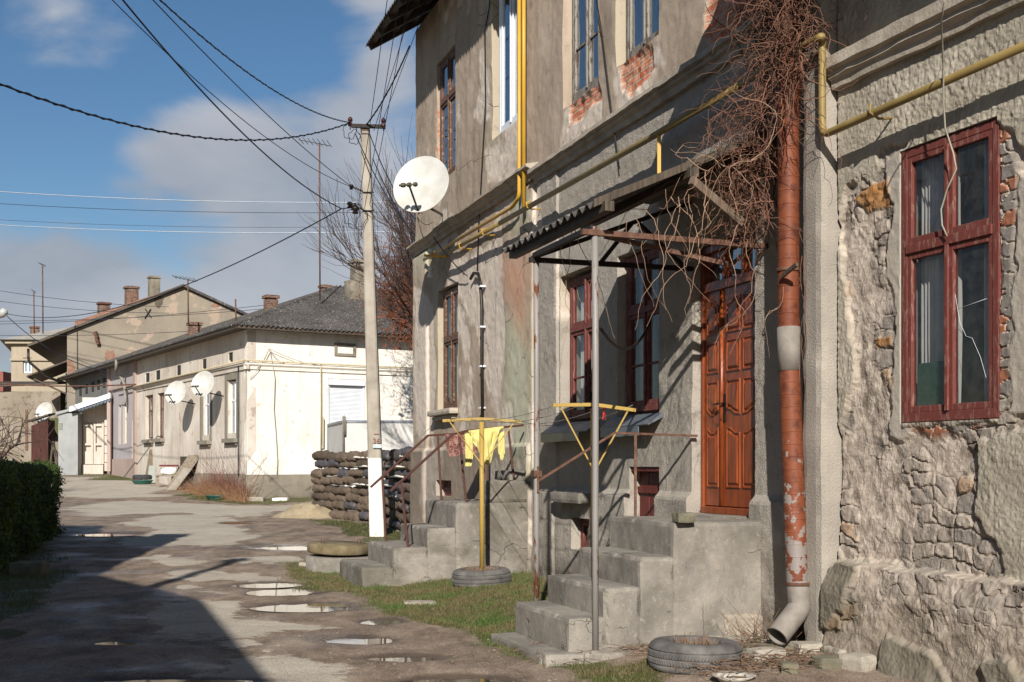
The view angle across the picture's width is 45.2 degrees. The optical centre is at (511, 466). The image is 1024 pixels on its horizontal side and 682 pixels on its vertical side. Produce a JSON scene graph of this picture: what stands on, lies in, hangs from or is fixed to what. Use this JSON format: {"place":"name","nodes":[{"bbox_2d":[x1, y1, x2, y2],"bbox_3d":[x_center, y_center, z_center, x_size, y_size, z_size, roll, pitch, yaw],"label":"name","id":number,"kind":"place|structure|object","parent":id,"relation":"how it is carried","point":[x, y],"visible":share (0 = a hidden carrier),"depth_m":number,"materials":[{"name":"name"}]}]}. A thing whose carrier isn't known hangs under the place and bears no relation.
{"place":"outdoors","nodes":[
{"label":"outdoors","id":0,"kind":"place"},
{"bbox_2d":[0,191,385,202],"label":"overhead wire","id":1,"kind":"object","parent":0,"point":[182,200],"visible":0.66,"depth_m":54.99,"materials":[{"name":"metal"}]},
{"bbox_2d":[0,203,402,212],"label":"overhead wire","id":2,"kind":"object","parent":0,"point":[190,211],"visible":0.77,"depth_m":54.99,"materials":[{"name":"metal"}]},
{"bbox_2d":[2,225,404,232],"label":"overhead wire","id":3,"kind":"object","parent":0,"point":[183,231],"visible":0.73,"depth_m":54.98,"materials":[{"name":"metal"}]},
{"bbox_2d":[0,0,419,372],"label":"sky","id":4,"kind":"structure","parent":0,"point":[88,56],"materials":[{"name":"blue"}]},
{"bbox_2d":[344,189,412,376],"bbox_3d":[-3.875,-5.777,38.987,3.008,6.429,2.002,0,0,0],"label":"climbing shrub","id":5,"kind":"object","parent":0,"point":[394,316],"visible":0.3,"depth_m":38.82,"materials":[{"name":"plant"}]},
{"bbox_2d":[387,499,392,508],"bbox_3d":[-2.587,0.810,26.956,0.276,0.242,0.629,0,0,-15],"label":"rolled bundle","id":6,"kind":"object","parent":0,"point":[389,502],"visible":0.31,"depth_m":26.86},
{"bbox_2d":[386,488,391,497],"bbox_3d":[-2.626,0.579,26.968,0.268,0.234,0.620,0,0,-15],"label":"rolled bundle","id":7,"kind":"object","parent":6,"relation":"on","point":[388,492],"visible":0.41,"depth_m":26.84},
{"bbox_2d":[345,455,403,498],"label":"white fleece strips","id":8,"kind":"object","parent":7,"relation":"on","point":[399,476],"visible":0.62,"depth_m":27.12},
{"bbox_2d":[0,473,917,681],"bbox_3d":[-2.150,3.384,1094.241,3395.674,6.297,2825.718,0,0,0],"label":"ground","id":9,"kind":"structure","parent":0,"point":[174,546],"depth_m":12.71,"materials":[{"name":"asphalt"}]},
{"bbox_2d":[0,308,7,317],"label":"street lamp","id":10,"kind":"object","parent":9,"relation":"on","point":[3,311],"visible":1,"depth_m":51.88,"materials":[{"name":"white glass"}]},
{"bbox_2d":[5,209,340,317],"bbox_3d":[-12.426,-5.626,38.100,0.026,1.771,33.195,0,0,-33],"label":"overhead wire","id":11,"kind":"object","parent":10,"relation":"attached to","point":[200,278],"visible":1,"depth_m":30.50,"materials":[{"name":"metal"}]},
{"bbox_2d":[0,371,10,390],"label":"red house","id":12,"kind":"structure","parent":9,"relation":"on","point":[5,376],"depth_m":110.53,"materials":[{"name":"paint"}]},
{"bbox_2d":[9,560,49,574],"bbox_3d":[-6.692,1.429,17.070,0.457,0.240,0.374,0,0,0],"label":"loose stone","id":13,"kind":"object","parent":9,"relation":"on","point":[28,567],"visible":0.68,"depth_m":16.90,"materials":[{"name":"stone"}]},
{"bbox_2d":[0,400,63,461],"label":"bare tree","id":14,"kind":"object","parent":9,"relation":"on","point":[3,455],"visible":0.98,"depth_m":42.22,"materials":[{"name":"brown plant"}]},
{"bbox_2d":[0,455,65,569],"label":"clipped hedge","id":15,"kind":"object","parent":9,"relation":"on","point":[29,501],"visible":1,"depth_m":19.99,"materials":[{"name":"green plant"}]},
{"bbox_2d":[0,381,65,462],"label":"whitewashed house","id":16,"kind":"structure","parent":9,"relation":"on","point":[11,402],"depth_m":69.91,"materials":[{"name":"white paint"}]},
{"bbox_2d":[0,326,69,391],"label":"cream house","id":17,"kind":"structure","parent":9,"relation":"on","point":[22,368],"depth_m":84.05,"materials":[{"name":"beige paint"}]},
{"bbox_2d":[25,413,54,463],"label":"red shed","id":18,"kind":"structure","parent":9,"relation":"on","point":[44,447],"depth_m":60.08,"materials":[{"name":"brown wood"}]},
{"bbox_2d":[33,402,52,420],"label":"satellite dish","id":19,"kind":"object","parent":18,"relation":"attached to","point":[44,408],"visible":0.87,"depth_m":62.10,"materials":[{"name":"paint"}]},
{"bbox_2d":[55,393,112,474],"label":"timber porch","id":20,"kind":"object","parent":9,"relation":"on","point":[85,441],"visible":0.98,"depth_m":57.07,"materials":[{"name":"white wood"}]},
{"bbox_2d":[83,424,92,463],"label":"door","id":21,"kind":"structure","parent":20,"relation":"in","point":[87,455],"depth_m":57.60,"materials":[{"name":"white wood"}]},
{"bbox_2d":[94,424,103,463],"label":"door","id":22,"kind":"structure","parent":20,"relation":"in","point":[98,455],"depth_m":57.65,"materials":[{"name":"white wood"}]},
{"bbox_2d":[66,359,152,472],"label":"grey house","id":23,"kind":"structure","parent":9,"relation":"on","point":[99,378],"depth_m":60.86,"materials":[{"name":"paint"}]},
{"bbox_2d":[107,353,136,478],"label":"pink house","id":24,"kind":"structure","parent":9,"relation":"on","point":[124,462],"depth_m":55.33,"materials":[{"name":"beige paint"}]},
{"bbox_2d":[114,359,126,405],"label":"drain pipe","id":25,"kind":"object","parent":24,"relation":"attached to","point":[123,382],"visible":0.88,"depth_m":54.44,"materials":[{"name":"metal"}]},
{"bbox_2d":[26,275,253,441],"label":"gable house","id":26,"kind":"structure","parent":9,"relation":"on","point":[93,343],"depth_m":64.97,"materials":[{"name":"beige paint"}]},
{"bbox_2d":[145,449,154,481],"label":"leaning board","id":27,"kind":"object","parent":9,"relation":"on","point":[150,469],"visible":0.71,"depth_m":51.08,"materials":[{"name":"wood"}]},
{"bbox_2d":[98,679,252,681],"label":"puddle","id":28,"kind":"object","parent":9,"relation":"on","point":[171,680],"visible":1,"depth_m":9.27,"materials":[{"name":"liquid"}]},
{"bbox_2d":[165,455,198,489],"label":"leaning slate sheets","id":29,"kind":"object","parent":9,"relation":"on","point":[184,472],"visible":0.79,"depth_m":45.77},
{"bbox_2d":[168,434,281,503],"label":"bare shrub","id":30,"kind":"object","parent":9,"relation":"on","point":[224,487],"visible":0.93,"depth_m":41.51,"materials":[{"name":"brown plant"}]},
{"bbox_2d":[57,259,412,498],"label":"white corner house","id":31,"kind":"structure","parent":9,"relation":"on","point":[180,428],"depth_m":42.89,"materials":[{"name":"paint"}]},
{"bbox_2d":[0,383,135,386],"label":"overhead pipe","id":32,"kind":"object","parent":31,"relation":"on","point":[68,385],"visible":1,"depth_m":48.27,"materials":[{"name":"metal"}]},
{"bbox_2d":[160,394,163,437],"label":"window","id":33,"kind":"structure","parent":31,"relation":"in","point":[161,408],"depth_m":50.44,"materials":[{"name":"brown paint"}]},
{"bbox_2d":[164,381,194,404],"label":"satellite dish","id":34,"kind":"object","parent":31,"relation":"attached to","point":[175,392],"visible":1,"depth_m":45.47,"materials":[{"name":"paint"}]},
{"bbox_2d":[191,371,223,396],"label":"satellite dish","id":35,"kind":"object","parent":31,"relation":"attached to","point":[202,384],"visible":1,"depth_m":42.63,"materials":[{"name":"paint"}]},
{"bbox_2d":[231,381,235,432],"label":"window","id":36,"kind":"structure","parent":31,"relation":"in","point":[233,382],"depth_m":42.70,"materials":[{"name":"white plastic"}]},
{"bbox_2d":[116,359,412,450],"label":"gas pipe","id":37,"kind":"object","parent":31,"relation":"attached to","point":[321,364],"visible":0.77,"depth_m":42.24,"materials":[{"name":"metal"}]},
{"bbox_2d":[251,348,315,470],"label":"wall cable","id":38,"kind":"object","parent":31,"relation":"attached to","point":[269,349],"depth_m":41.42,"materials":[{"name":"plastic"}]},
{"bbox_2d":[298,137,331,299],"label":"tv antenna","id":39,"kind":"object","parent":31,"relation":"on","point":[319,143],"visible":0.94,"depth_m":44.98,"materials":[{"name":"metal"}]},
{"bbox_2d":[232,583,301,587],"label":"puddle","id":40,"kind":"object","parent":9,"relation":"on","point":[270,585],"visible":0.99,"depth_m":15.67,"materials":[{"name":"liquid"}]},
{"bbox_2d":[254,546,306,550],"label":"puddle","id":41,"kind":"object","parent":9,"relation":"on","point":[296,548],"visible":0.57,"depth_m":21.44,"materials":[{"name":"liquid"}]},
{"bbox_2d":[246,589,323,595],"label":"puddle","id":42,"kind":"object","parent":9,"relation":"on","point":[277,592],"visible":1,"depth_m":14.92,"materials":[{"name":"liquid"}]},
{"bbox_2d":[250,603,348,611],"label":"puddle","id":43,"kind":"object","parent":9,"relation":"on","point":[292,608],"visible":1,"depth_m":13.42,"materials":[{"name":"liquid"}]},
{"bbox_2d":[272,502,331,518],"bbox_3d":[-5.094,1.104,31.018,2.300,0.432,1.790,0,0,0],"label":"sand heap","id":44,"kind":"object","parent":9,"relation":"on","point":[307,510],"visible":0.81,"depth_m":30.55,"materials":[{"name":"sand"}]},
{"bbox_2d":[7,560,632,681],"bbox_3d":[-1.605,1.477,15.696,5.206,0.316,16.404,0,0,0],"label":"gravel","id":45,"kind":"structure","parent":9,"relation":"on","point":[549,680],"depth_m":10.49,"materials":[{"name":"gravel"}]},
{"bbox_2d":[307,604,352,607],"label":"puddle","id":46,"kind":"object","parent":9,"relation":"on","point":[331,605],"visible":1,"depth_m":13.69,"materials":[{"name":"liquid"}]},
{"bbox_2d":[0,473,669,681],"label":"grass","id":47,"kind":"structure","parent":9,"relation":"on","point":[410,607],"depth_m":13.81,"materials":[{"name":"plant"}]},
{"bbox_2d":[306,538,367,572],"bbox_3d":[-2.381,1.315,17.700,1.170,0.570,1.173,0,0,0],"label":"manhole","id":48,"kind":"object","parent":9,"relation":"on","point":[327,556],"visible":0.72,"depth_m":17.34,"materials":[{"name":"concrete"}]},
{"bbox_2d":[343,511,360,520],"bbox_3d":[-3.821,1.215,29.715,0.332,0.317,0.784,0,0,-34],"label":"rolled bundle","id":49,"kind":"object","parent":9,"relation":"on","point":[351,515],"visible":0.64,"depth_m":29.48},
{"bbox_2d":[296,113,415,342],"bbox_3d":[-1.542,-4.170,30.428,6.974,10.946,6.931,0,0,0],"label":"bare tree","id":50,"kind":"object","parent":9,"relation":"on","point":[403,239],"visible":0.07,"depth_m":29.20,"materials":[{"name":"brown plant"}]},
{"bbox_2d":[327,638,391,644],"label":"puddle","id":51,"kind":"object","parent":9,"relation":"on","point":[363,641],"visible":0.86,"depth_m":11.13,"materials":[{"name":"liquid"}]},
{"bbox_2d":[347,117,385,536],"bbox_3d":[-2.866,-2.755,24.261,0.774,8.265,0.319,0,0,0],"label":"utility pole","id":52,"kind":"object","parent":9,"relation":"on","point":[375,473],"visible":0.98,"depth_m":24.20,"materials":[{"name":"concrete"}]},
{"bbox_2d":[0,83,348,140],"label":"overhead wire","id":53,"kind":"object","parent":52,"relation":"attached to","point":[77,110],"visible":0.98,"depth_m":16.42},
{"bbox_2d":[112,0,350,186],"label":"overhead wire","id":54,"kind":"object","parent":52,"relation":"attached to","point":[212,94],"visible":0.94,"depth_m":16.54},
{"bbox_2d":[122,0,341,208],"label":"overhead wire","id":55,"kind":"object","parent":52,"relation":"attached to","point":[159,43],"visible":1,"depth_m":16.25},
{"bbox_2d":[153,0,351,186],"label":"overhead wire","id":56,"kind":"object","parent":52,"relation":"attached to","point":[240,88],"visible":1,"depth_m":16.59,"materials":[{"name":"metal"}]},
{"bbox_2d":[159,0,349,122],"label":"overhead wire","id":57,"kind":"object","parent":52,"relation":"attached to","point":[180,18],"visible":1,"depth_m":16.57,"materials":[{"name":"metal"}]},
{"bbox_2d":[358,0,387,205],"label":"overhead wire","id":58,"kind":"object","parent":52,"relation":"attached to","point":[373,97],"visible":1,"depth_m":20.78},
{"bbox_2d":[364,0,399,208],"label":"overhead wire","id":59,"kind":"object","parent":52,"relation":"attached to","point":[383,98],"visible":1,"depth_m":21.21,"materials":[{"name":"metal"}]},
{"bbox_2d":[355,134,415,234],"bbox_3d":[-2.287,-5.224,23.051,0.022,2.672,2.813,0,0,-35],"label":"overhead wire","id":60,"kind":"object","parent":52,"relation":"attached to","point":[383,189],"visible":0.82,"depth_m":23.26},
{"bbox_2d":[369,0,408,204],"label":"overhead wire","id":61,"kind":"object","parent":52,"relation":"attached to","point":[390,98],"visible":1,"depth_m":21.56,"materials":[{"name":"metal"}]},
{"bbox_2d":[327,415,412,487],"bbox_3d":[-4.674,-0.167,37.069,4.824,2.694,1.901,0,0,41],"label":"sheet metal fence","id":62,"kind":"object","parent":9,"relation":"on","point":[344,435],"visible":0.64,"depth_m":36.20,"materials":[{"name":"metal"}]},
{"bbox_2d":[360,620,399,624],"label":"puddle","id":63,"kind":"object","parent":9,"relation":"on","point":[374,622],"visible":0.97,"depth_m":12.34,"materials":[{"name":"liquid"}]},
{"bbox_2d":[367,657,441,661],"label":"puddle","id":64,"kind":"object","parent":9,"relation":"on","point":[407,659],"visible":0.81,"depth_m":10.18,"materials":[{"name":"liquid"}]},
{"bbox_2d":[340,470,529,587],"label":"concrete stairs","id":65,"kind":"structure","parent":9,"relation":"on","point":[444,540],"depth_m":15.79,"materials":[{"name":"concrete"}]},
{"bbox_2d":[370,433,488,540],"bbox_3d":[-1.122,0.282,17.025,1.716,1.544,0.055,0,0,-19],"label":"stair railing","id":66,"kind":"object","parent":65,"relation":"on","point":[381,478],"visible":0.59,"depth_m":16.90,"materials":[{"name":"metal"}]},
{"bbox_2d":[445,434,477,456],"bbox_3d":[-0.675,-0.294,17.120,0.523,0.317,0.082,0,0,-20],"label":"patterned towel","id":67,"kind":"object","parent":66,"relation":"hanging from","point":[452,444],"visible":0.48,"depth_m":17.09,"materials":[{"name":"fabric"}]},
{"bbox_2d":[389,424,523,546],"bbox_3d":[-0.698,0.237,15.775,1.788,1.586,0.055,0,0,-19],"label":"stair railing","id":68,"kind":"object","parent":65,"relation":"on","point":[421,463],"visible":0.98,"depth_m":15.71,"materials":[{"name":"metal"}]},
{"bbox_2d":[465,426,504,465],"bbox_3d":[-0.350,-0.265,15.830,0.536,0.521,0.083,0,0,-18],"label":"yellow shirt","id":69,"kind":"object","parent":68,"relation":"hanging from","point":[491,435],"visible":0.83,"depth_m":15.84,"materials":[{"name":"fabric"}]},
{"bbox_2d":[401,679,502,681],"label":"puddle","id":70,"kind":"object","parent":9,"relation":"on","point":[460,680],"visible":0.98,"depth_m":9.27,"materials":[{"name":"liquid"}]},
{"bbox_2d":[452,564,510,587],"bbox_3d":[-0.368,1.317,14.878,0.719,0.278,0.719,0,0,0],"label":"tyre planter","id":71,"kind":"object","parent":9,"relation":"on","point":[474,575],"visible":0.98,"depth_m":14.60,"materials":[{"name":"rubber"}]},
{"bbox_2d":[442,417,521,570],"bbox_3d":[-0.362,0.381,14.900,0.962,1.956,0.060,0,0,-1],"label":"clothesline post","id":72,"kind":"object","parent":71,"relation":"in","point":[481,489],"visible":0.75,"depth_m":14.88,"materials":[{"name":"metal"}]},
{"bbox_2d":[541,651,592,665],"bbox_3d":[0.438,1.555,9.910,0.409,0.128,0.227,0,0,-11],"label":"loose stone","id":73,"kind":"object","parent":9,"relation":"on","point":[559,657],"visible":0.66,"depth_m":9.80,"materials":[{"name":"stone"}]},
{"bbox_2d":[553,403,635,546],"bbox_3d":[0.779,0.448,11.610,0.802,2.104,0.060,0,0,-11],"label":"clothesline post","id":74,"kind":"object","parent":9,"relation":"on","point":[561,405],"visible":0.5,"depth_m":11.59,"materials":[{"name":"metal"}]},
{"bbox_2d":[491,515,762,664],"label":"concrete stairs","id":75,"kind":"structure","parent":9,"relation":"on","point":[661,576],"depth_m":10.32,"materials":[{"name":"concrete"}]},
{"bbox_2d":[531,432,697,515],"bbox_3d":[0.981,0.077,11.495,1.646,0.805,0.089,0,0,-15],"label":"handrail","id":76,"kind":"object","parent":75,"relation":"attached to","point":[537,473],"visible":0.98,"depth_m":11.52,"materials":[{"name":"metal"}]},
{"bbox_2d":[672,512,694,522],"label":"loose stone","id":77,"kind":"object","parent":75,"relation":"on","point":[685,517],"visible":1,"depth_m":10.15,"materials":[{"name":"stone"}]},
{"bbox_2d":[499,601,838,681],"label":"dry twigs","id":78,"kind":"object","parent":9,"relation":"on","point":[775,662],"visible":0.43,"depth_m":9.21,"materials":[{"name":"plant"}]},
{"bbox_2d":[366,0,998,641],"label":"apartment house","id":79,"kind":"structure","parent":9,"relation":"on","point":[676,372],"depth_m":13.69,"materials":[{"name":"paint"}]},
{"bbox_2d":[393,156,448,215],"bbox_3d":[-1.375,-4.260,19.102,0.856,0.926,2.322,0,0,0],"label":"satellite dish","id":80,"kind":"object","parent":79,"relation":"attached to","point":[421,183],"visible":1,"depth_m":18.61,"materials":[{"name":"paint"}]},
{"bbox_2d":[440,49,455,174],"bbox_3d":[-0.963,-5.700,20.006,0.178,1.980,1.070,0,0,-19],"label":"window","id":81,"kind":"structure","parent":79,"relation":"in","point":[448,100],"depth_m":20.18,"materials":[{"name":"brown paint"}]},
{"bbox_2d":[443,286,457,408],"bbox_3d":[-0.904,-1.915,19.895,0.178,1.930,1.031,0,0,-19],"label":"window","id":82,"kind":"structure","parent":79,"relation":"in","point":[452,339],"depth_m":20.02,"materials":[{"name":"brown paint"}]},
{"bbox_2d":[469,272,485,421],"bbox_3d":[-0.514,-1.503,18.224,0.080,2.828,0.648,0,0,-19],"label":"cable conduit","id":83,"kind":"object","parent":79,"relation":"attached to","point":[481,327],"visible":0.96,"depth_m":17.96,"materials":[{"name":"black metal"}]},
{"bbox_2d":[477,0,490,270],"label":"wall cable","id":84,"kind":"object","parent":79,"relation":"attached to","point":[484,121],"depth_m":17.91,"materials":[{"name":"black rubber"}]},
{"bbox_2d":[499,0,516,133],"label":"window","id":85,"kind":"structure","parent":79,"relation":"in","point":[512,116],"depth_m":17.47,"materials":[{"name":"white plastic"}]},
{"bbox_2d":[570,272,591,419],"bbox_3d":[0.944,-1.425,14.579,0.178,1.710,1.056,0,0,-19],"label":"window","id":86,"kind":"structure","parent":79,"relation":"in","point":[583,328],"depth_m":14.76,"materials":[{"name":"red paint"}]},
{"bbox_2d":[581,518,588,547],"bbox_3d":[0.938,0.790,14.394,0.070,0.360,0.548,0,0,-19],"label":"window","id":87,"kind":"structure","parent":79,"relation":"in","point":[584,522],"depth_m":14.57,"materials":[{"name":"red paint"}]},
{"bbox_2d":[572,0,598,103],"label":"window","id":88,"kind":"structure","parent":79,"relation":"in","point":[590,11],"depth_m":14.66,"materials":[{"name":"white paint"}]},
{"bbox_2d":[596,0,619,168],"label":"wall cable","id":89,"kind":"object","parent":79,"relation":"attached to","point":[607,77],"depth_m":13.63,"materials":[{"name":"black rubber"}]},
{"bbox_2d":[502,128,775,663],"bbox_3d":[1.079,-0.609,11.055,1.761,4.530,2.556,0,0,-19],"label":"door canopy","id":90,"kind":"object","parent":79,"relation":"attached to","point":[587,219],"visible":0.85,"depth_m":10.33,"materials":[{"name":"metal"}]},
{"bbox_2d":[599,322,650,349],"bbox_3d":[1.056,-1.252,11.251,0.028,0.419,2.412,0,0,16],"label":"slack cable","id":91,"kind":"object","parent":90,"relation":"attached to","point":[618,346],"visible":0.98,"depth_m":11.04,"materials":[{"name":"black rubber"}]},
{"bbox_2d":[626,0,658,59],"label":"window","id":92,"kind":"structure","parent":79,"relation":"in","point":[647,9],"depth_m":13.29,"materials":[{"name":"white paint"}]},
{"bbox_2d":[627,250,659,412],"bbox_3d":[1.475,-1.430,12.994,0.178,1.680,0.973,0,0,-19],"label":"window","id":93,"kind":"structure","parent":79,"relation":"in","point":[648,346],"depth_m":13.06,"materials":[{"name":"red paint"}]},
{"bbox_2d":[705,289,722,505],"bbox_3d":[1.914,-0.640,11.583,0.080,2.010,0.370,0,0,-19],"label":"door","id":94,"kind":"structure","parent":79,"relation":"in","point":[714,308],"depth_m":11.56,"materials":[{"name":"brown wood"}]},
{"bbox_2d":[423,0,1023,260],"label":"gas pipe","id":95,"kind":"object","parent":79,"relation":"attached to","point":[994,59],"visible":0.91,"depth_m":12.03,"materials":[{"name":"metal"}]},
{"bbox_2d":[940,0,956,236],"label":"loose cable","id":96,"kind":"object","parent":95,"relation":"hanging from","point":[950,144],"visible":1,"depth_m":8.18,"materials":[{"name":"plastic"}]},
{"bbox_2d":[713,281,755,507],"bbox_3d":[2.052,-0.640,11.119,0.119,2.010,0.789,0,0,-19],"label":"door","id":97,"kind":"structure","parent":79,"relation":"in","point":[738,403],"depth_m":11.12,"materials":[{"name":"brown wood"}]},
{"bbox_2d":[767,0,810,644],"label":"downpipe","id":98,"kind":"object","parent":79,"relation":"attached to","point":[787,622],"visible":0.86,"depth_m":9.70,"materials":[{"name":"metal"}]},
{"bbox_2d":[560,0,867,384],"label":"dry vine","id":99,"kind":"object","parent":98,"relation":"attached to","point":[762,102],"visible":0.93,"depth_m":9.88,"materials":[{"name":"plant"}]},
{"bbox_2d":[647,632,743,674],"bbox_3d":[1.402,1.424,9.400,0.729,0.284,0.727,0,0,0],"label":"tyre planter","id":100,"kind":"object","parent":9,"relation":"on","point":[665,653],"visible":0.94,"depth_m":9.14,"materials":[{"name":"rubber"}]},
{"bbox_2d":[711,671,755,681],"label":"metal bowl","id":101,"kind":"object","parent":9,"relation":"on","point":[722,678],"visible":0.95,"depth_m":8.77,"materials":[{"name":"metal"}]},
{"bbox_2d":[746,647,785,661],"bbox_3d":[1.930,1.438,9.368,0.261,0.117,0.192,0,0,-16],"label":"rubble stone","id":102,"kind":"object","parent":9,"relation":"on","point":[762,651],"visible":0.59,"depth_m":9.30,"materials":[{"name":"stone"}]},
{"bbox_2d":[753,642,792,653],"bbox_3d":[2.108,1.438,9.645,0.404,0.105,0.286,0,0,0],"label":"rubble stone","id":103,"kind":"object","parent":9,"relation":"on","point":[789,647],"visible":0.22,"depth_m":9.55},
{"bbox_2d":[778,660,798,673],"bbox_3d":[2.008,1.457,8.912,0.140,0.086,0.188,0,0,0],"label":"rubble stone","id":104,"kind":"object","parent":9,"relation":"on","point":[790,664],"visible":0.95,"depth_m":8.83,"materials":[{"name":"stone"}]},
{"bbox_2d":[789,641,822,656],"bbox_3d":[2.323,1.415,9.518,0.308,0.123,0.224,0,0,-10],"label":"rubble stone","id":105,"kind":"object","parent":9,"relation":"on","point":[807,645],"visible":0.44,"depth_m":9.42,"materials":[{"name":"stone"}]},
{"bbox_2d":[811,654,841,668],"bbox_3d":[2.329,1.432,8.964,0.270,0.104,0.188,0,0,-17],"label":"rubble stone","id":106,"kind":"object","parent":9,"relation":"on","point":[832,661],"visible":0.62,"depth_m":8.88,"materials":[{"name":"stone"}]},
{"bbox_2d":[839,652,877,672],"bbox_3d":[2.565,1.415,8.928,0.350,0.128,0.246,0,0,-41],"label":"rubble stone","id":107,"kind":"object","parent":9,"relation":"on","point":[864,662],"visible":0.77,"depth_m":8.81,"materials":[{"name":"stone"}]},
{"bbox_2d":[820,0,1023,681],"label":"stone house","id":108,"kind":"structure","parent":9,"relation":"on","point":[923,580],"depth_m":8.56,"materials":[{"name":"stone"}]},
{"bbox_2d":[902,119,1001,422],"bbox_3d":[3.019,-1.282,8.380,0.200,1.934,0.946,0,0,-21],"label":"window","id":109,"kind":"structure","parent":108,"relation":"in","point":[939,372],"depth_m":8.44,"materials":[{"name":"red paint"}]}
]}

